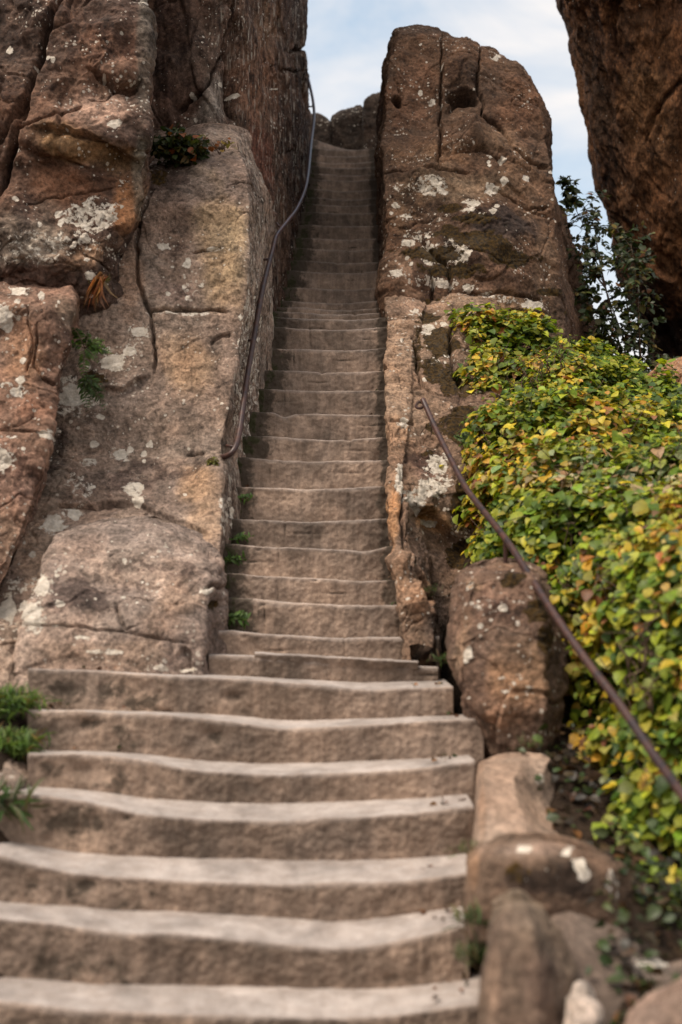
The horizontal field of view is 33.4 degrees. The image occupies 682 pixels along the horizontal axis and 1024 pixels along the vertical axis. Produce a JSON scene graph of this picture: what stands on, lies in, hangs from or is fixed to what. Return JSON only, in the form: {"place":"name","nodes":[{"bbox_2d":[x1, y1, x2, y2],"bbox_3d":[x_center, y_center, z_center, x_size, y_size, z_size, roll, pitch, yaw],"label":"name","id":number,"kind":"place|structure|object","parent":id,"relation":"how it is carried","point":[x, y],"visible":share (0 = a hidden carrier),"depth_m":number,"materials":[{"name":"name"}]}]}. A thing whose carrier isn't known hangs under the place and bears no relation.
{"place":"outdoors","nodes":[
{"label":"outdoors","id":0,"kind":"place"},
{"bbox_2d":[0,308,681,1023],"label":"ground","id":1,"kind":"structure","parent":0,"point":[582,822],"depth_m":5.42,"materials":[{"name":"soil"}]},
{"bbox_2d":[0,618,19,691],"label":"ledge stone","id":2,"kind":"object","parent":1,"relation":"on","point":[8,634],"visible":0.26,"depth_m":6.68,"materials":[{"name":"stone"}]},
{"bbox_2d":[0,281,79,582],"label":"rock slab","id":3,"kind":"object","parent":2,"relation":"on","point":[38,323],"visible":0.95,"depth_m":7.80,"materials":[{"name":"stone"}]},
{"bbox_2d":[0,759,29,789],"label":"edge stone","id":4,"kind":"object","parent":1,"relation":"on","point":[14,772],"visible":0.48,"depth_m":5.65,"materials":[{"name":"stone"}]},
{"bbox_2d":[0,774,49,832],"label":"weed","id":5,"kind":"object","parent":1,"relation":"on","point":[12,809],"visible":1,"depth_m":5.37,"materials":[{"name":"green plant"}]},
{"bbox_2d":[0,721,55,761],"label":"grass patch","id":6,"kind":"object","parent":1,"relation":"on","point":[17,742],"visible":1,"depth_m":5.83,"materials":[{"name":"green plant"}]},
{"bbox_2d":[0,681,60,723],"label":"grass patch","id":7,"kind":"object","parent":1,"relation":"on","point":[12,700],"visible":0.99,"depth_m":6.04,"materials":[{"name":"green plant"}]},
{"bbox_2d":[13,511,228,694],"bbox_3d":[-1.322,0.624,7.387,1.240,1.414,1.750,0,-8,0],"label":"boulder","id":8,"kind":"object","parent":1,"relation":"on","point":[137,594],"visible":0.84,"depth_m":6.90,"materials":[{"name":"stone"}]},
{"bbox_2d":[0,123,274,622],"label":"rock slab","id":9,"kind":"object","parent":1,"relation":"on","point":[173,328],"visible":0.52,"depth_m":8.80,"materials":[{"name":"stone"}]},
{"bbox_2d":[0,0,157,318],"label":"rock block","id":10,"kind":"object","parent":9,"relation":"on","point":[76,117],"visible":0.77,"depth_m":8.93,"materials":[{"name":"stone"}]},
{"bbox_2d":[84,272,116,310],"bbox_3d":[-1.768,-1.620,8.370,0.236,0.292,0.317,6,-9,-35],"label":"grass tuft","id":11,"kind":"object","parent":10,"relation":"hanging from","point":[99,281],"visible":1,"depth_m":8.35,"materials":[{"name":"brown plant"}]},
{"bbox_2d":[71,327,112,379],"bbox_3d":[-1.862,-1.146,8.319,0.391,0.410,0.174,0,-8,0],"label":"fern","id":12,"kind":"object","parent":9,"relation":"attached to","point":[94,346],"visible":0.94,"depth_m":8.35,"materials":[{"name":"green plant"}]},
{"bbox_2d":[77,375,106,410],"bbox_3d":[-1.812,-0.866,8.287,0.233,0.305,0.143,0,-8,0],"label":"fern","id":13,"kind":"object","parent":9,"relation":"attached to","point":[87,383],"visible":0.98,"depth_m":8.29,"materials":[{"name":"green plant"}]},
{"bbox_2d":[150,122,211,167],"bbox_3d":[-1.373,-3.096,9.645,0.567,0.402,0.423,0,-8,0],"label":"bush","id":14,"kind":"object","parent":9,"relation":"on","point":[180,148],"visible":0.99,"depth_m":9.58,"materials":[{"name":"green plant"}]},
{"bbox_2d":[206,455,218,465],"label":"moss tuft","id":15,"kind":"object","parent":9,"relation":"on","point":[210,462],"visible":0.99,"depth_m":8.24,"materials":[{"name":"green plant"}]},
{"bbox_2d":[208,137,236,154],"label":"sprig","id":16,"kind":"object","parent":9,"relation":"on","point":[216,146],"visible":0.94,"depth_m":9.76,"materials":[{"name":"green plant"}]},
{"bbox_2d":[147,0,311,310],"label":"cliff","id":17,"kind":"structure","parent":1,"relation":"on","point":[242,63],"depth_m":11.37,"materials":[{"name":"stone"}]},
{"bbox_2d":[0,668,483,1023],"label":"staircase","id":18,"kind":"structure","parent":1,"relation":"on","point":[210,849],"depth_m":5.39,"materials":[{"name":"stone"}]},
{"bbox_2d":[426,651,446,667],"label":"weed","id":19,"kind":"object","parent":18,"relation":"on","point":[443,656],"visible":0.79,"depth_m":6.65,"materials":[{"name":"green plant"}]},
{"bbox_2d":[451,933,486,974],"bbox_3d":[0.485,1.667,4.307,0.130,0.152,0.164,-3,-8,20],"label":"weed","id":20,"kind":"object","parent":18,"relation":"on","point":[474,954],"visible":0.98,"depth_m":4.28,"materials":[{"name":"green plant"}]},
{"bbox_2d":[209,139,439,681],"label":"staircase","id":21,"kind":"structure","parent":1,"relation":"on","point":[309,592],"depth_m":8.80,"materials":[{"name":"stone"}]},
{"bbox_2d":[224,550,246,565],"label":"weed","id":22,"kind":"object","parent":21,"relation":"on","point":[230,560],"visible":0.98,"depth_m":7.92,"materials":[{"name":"green plant"}]},
{"bbox_2d":[228,610,250,630],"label":"weed","id":23,"kind":"object","parent":21,"relation":"on","point":[239,614],"visible":0.97,"depth_m":7.29,"materials":[{"name":"green plant"}]},
{"bbox_2d":[229,531,253,543],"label":"weed","id":24,"kind":"object","parent":21,"relation":"on","point":[241,536],"visible":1,"depth_m":8.14,"materials":[{"name":"green plant"}]},
{"bbox_2d":[238,492,252,503],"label":"weed","id":25,"kind":"object","parent":21,"relation":"on","point":[242,496],"visible":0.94,"depth_m":8.48,"materials":[{"name":"green plant"}]},
{"bbox_2d":[220,79,315,459],"bbox_3d":[-0.562,-3.654,13.103,0.379,7.751,8.634,0,-8,3],"label":"handrail","id":26,"kind":"object","parent":21,"relation":"attached to","point":[236,444],"visible":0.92,"depth_m":9.43,"materials":[{"name":"metal"}]},
{"bbox_2d":[310,113,331,144],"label":"parapet stone","id":27,"kind":"object","parent":21,"relation":"on","point":[322,130],"visible":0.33,"depth_m":19.05,"materials":[{"name":"stone"}]},
{"bbox_2d":[330,105,362,149],"bbox_3d":[0.098,-6.397,19.513,0.596,1.182,0.793,0,-8,0],"label":"parapet stone","id":28,"kind":"object","parent":21,"relation":"on","point":[346,128],"visible":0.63,"depth_m":19.17,"materials":[{"name":"stone"}]},
{"bbox_2d":[361,92,379,148],"bbox_3d":[0.623,-6.416,19.219,0.575,1.432,0.794,0,-8,0],"label":"parapet stone","id":29,"kind":"object","parent":21,"relation":"on","point":[369,114],"visible":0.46,"depth_m":18.87,"materials":[{"name":"stone"}]},
{"bbox_2d":[383,292,503,678],"bbox_3d":[0.962,0.181,9.369,1.238,5.642,4.676,0,-8,3],"label":"rock","id":30,"kind":"object","parent":1,"relation":"on","point":[424,354],"visible":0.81,"depth_m":8.76,"materials":[{"name":"stone"}]},
{"bbox_2d":[423,583,442,595],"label":"weed","id":31,"kind":"object","parent":30,"relation":"on","point":[431,588],"visible":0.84,"depth_m":7.31,"materials":[{"name":"green plant"}]},
{"bbox_2d":[374,24,584,352],"bbox_3d":[1.622,-3.007,13.383,2.568,6.474,4.518,0,-8,0],"label":"rock pillar","id":32,"kind":"object","parent":1,"relation":"on","point":[467,201],"visible":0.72,"depth_m":11.87,"materials":[{"name":"stone"}]},
{"bbox_2d":[445,557,569,759],"bbox_3d":[0.930,0.833,6.533,0.688,1.213,1.317,0,-8,0],"label":"boulder","id":33,"kind":"object","parent":1,"relation":"on","point":[507,658],"visible":0.87,"depth_m":6.02,"materials":[{"name":"stone"}]},
{"bbox_2d":[414,397,681,801],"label":"handrail","id":34,"kind":"object","parent":33,"relation":"on","point":[669,776],"visible":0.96,"depth_m":5.70,"materials":[{"name":"metal"}]},
{"bbox_2d":[472,752,557,846],"bbox_3d":[0.883,1.579,5.377,0.686,0.816,1.281,0,-8,0],"label":"kerb stone","id":35,"kind":"object","parent":1,"relation":"on","point":[509,796],"visible":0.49,"depth_m":5.32,"materials":[{"name":"stone"}]},
{"bbox_2d":[477,889,578,1023],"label":"kerb stone","id":36,"kind":"object","parent":1,"relation":"on","point":[529,974],"visible":0.94,"depth_m":3.94,"materials":[{"name":"stone"}]},
{"bbox_2d":[509,734,547,749],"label":"weed","id":37,"kind":"object","parent":1,"relation":"on","point":[528,744],"visible":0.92,"depth_m":5.84,"materials":[{"name":"green plant"}]},
{"bbox_2d":[464,832,633,942],"bbox_3d":[0.866,1.548,4.759,0.731,0.384,0.668,0,-8,0],"label":"kerb stone","id":38,"kind":"object","parent":1,"relation":"on","point":[552,874],"visible":0.83,"depth_m":4.54,"materials":[{"name":"stone"}]},
{"bbox_2d":[444,838,482,857],"bbox_3d":[0.546,1.445,4.868,0.221,0.122,0.133,3,-8,-23],"label":"weed","id":39,"kind":"object","parent":38,"relation":"on","point":[466,847],"visible":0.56,"depth_m":4.85,"materials":[{"name":"green plant"}]},
{"bbox_2d":[442,897,489,938],"bbox_3d":[0.516,1.602,4.458,0.245,0.178,0.186,4,-9,-28],"label":"weed","id":40,"kind":"object","parent":38,"relation":"on","point":[470,915],"visible":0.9,"depth_m":4.43,"materials":[{"name":"green plant"}]},
{"bbox_2d":[439,298,681,913],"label":"hedge","id":41,"kind":"object","parent":1,"relation":"on","point":[580,496],"visible":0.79,"depth_m":7.01,"materials":[{"name":"green plant"}]},
{"bbox_2d":[454,431,473,443],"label":"fern","id":42,"kind":"object","parent":41,"relation":"on","point":[464,436],"visible":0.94,"depth_m":8.61,"materials":[{"name":"green plant"}]},
{"bbox_2d":[562,210,603,345],"bbox_3d":[2.763,-2.612,13.611,0.766,2.772,1.459,0,-8,0],"label":"rock","id":43,"kind":"object","parent":1,"relation":"on","point":[573,275],"visible":0.07,"depth_m":13.24,"materials":[{"name":"stone"}]},
{"bbox_2d":[519,723,681,1023],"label":"undergrowth","id":44,"kind":"object","parent":1,"relation":"on","point":[654,910],"visible":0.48,"depth_m":4.74,"materials":[{"name":"green plant"}]},
{"bbox_2d":[550,910,681,1023],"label":"kerb stone","id":45,"kind":"object","parent":1,"relation":"on","point":[581,935],"visible":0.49,"depth_m":4.26,"materials":[{"name":"stone"}]},
{"bbox_2d":[555,175,679,381],"bbox_3d":[3.076,-2.471,12.823,1.372,2.858,0.916,2,-8,-12],"label":"shrub","id":46,"kind":"object","parent":1,"relation":"on","point":[585,291],"visible":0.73,"depth_m":12.78,"materials":[{"name":"green plant"}]},
{"bbox_2d":[555,0,681,363],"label":"rock pillar","id":47,"kind":"object","parent":1,"relation":"on","point":[626,58],"visible":0.72,"depth_m":14.12,"materials":[{"name":"stone"}]},
{"bbox_2d":[625,977,681,1023],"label":"kerb stone","id":48,"kind":"object","parent":1,"relation":"on","point":[662,1005],"visible":1,"depth_m":3.65,"materials":[{"name":"stone"}]},
{"bbox_2d":[647,357,681,383],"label":"boulder","id":49,"kind":"object","parent":1,"relation":"on","point":[677,363],"visible":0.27,"depth_m":11.43,"materials":[{"name":"stone"}]},
{"bbox_2d":[301,0,650,370],"label":"sky","id":50,"kind":"structure","parent":0,"point":[345,47],"materials":[{"name":"white"}]},
{"bbox_2d":[564,980,604,1023],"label":"pebble","id":51,"kind":"object","parent":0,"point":[583,1005],"visible":1,"depth_m":3.84,"materials":[{"name":"stone"}]}
]}

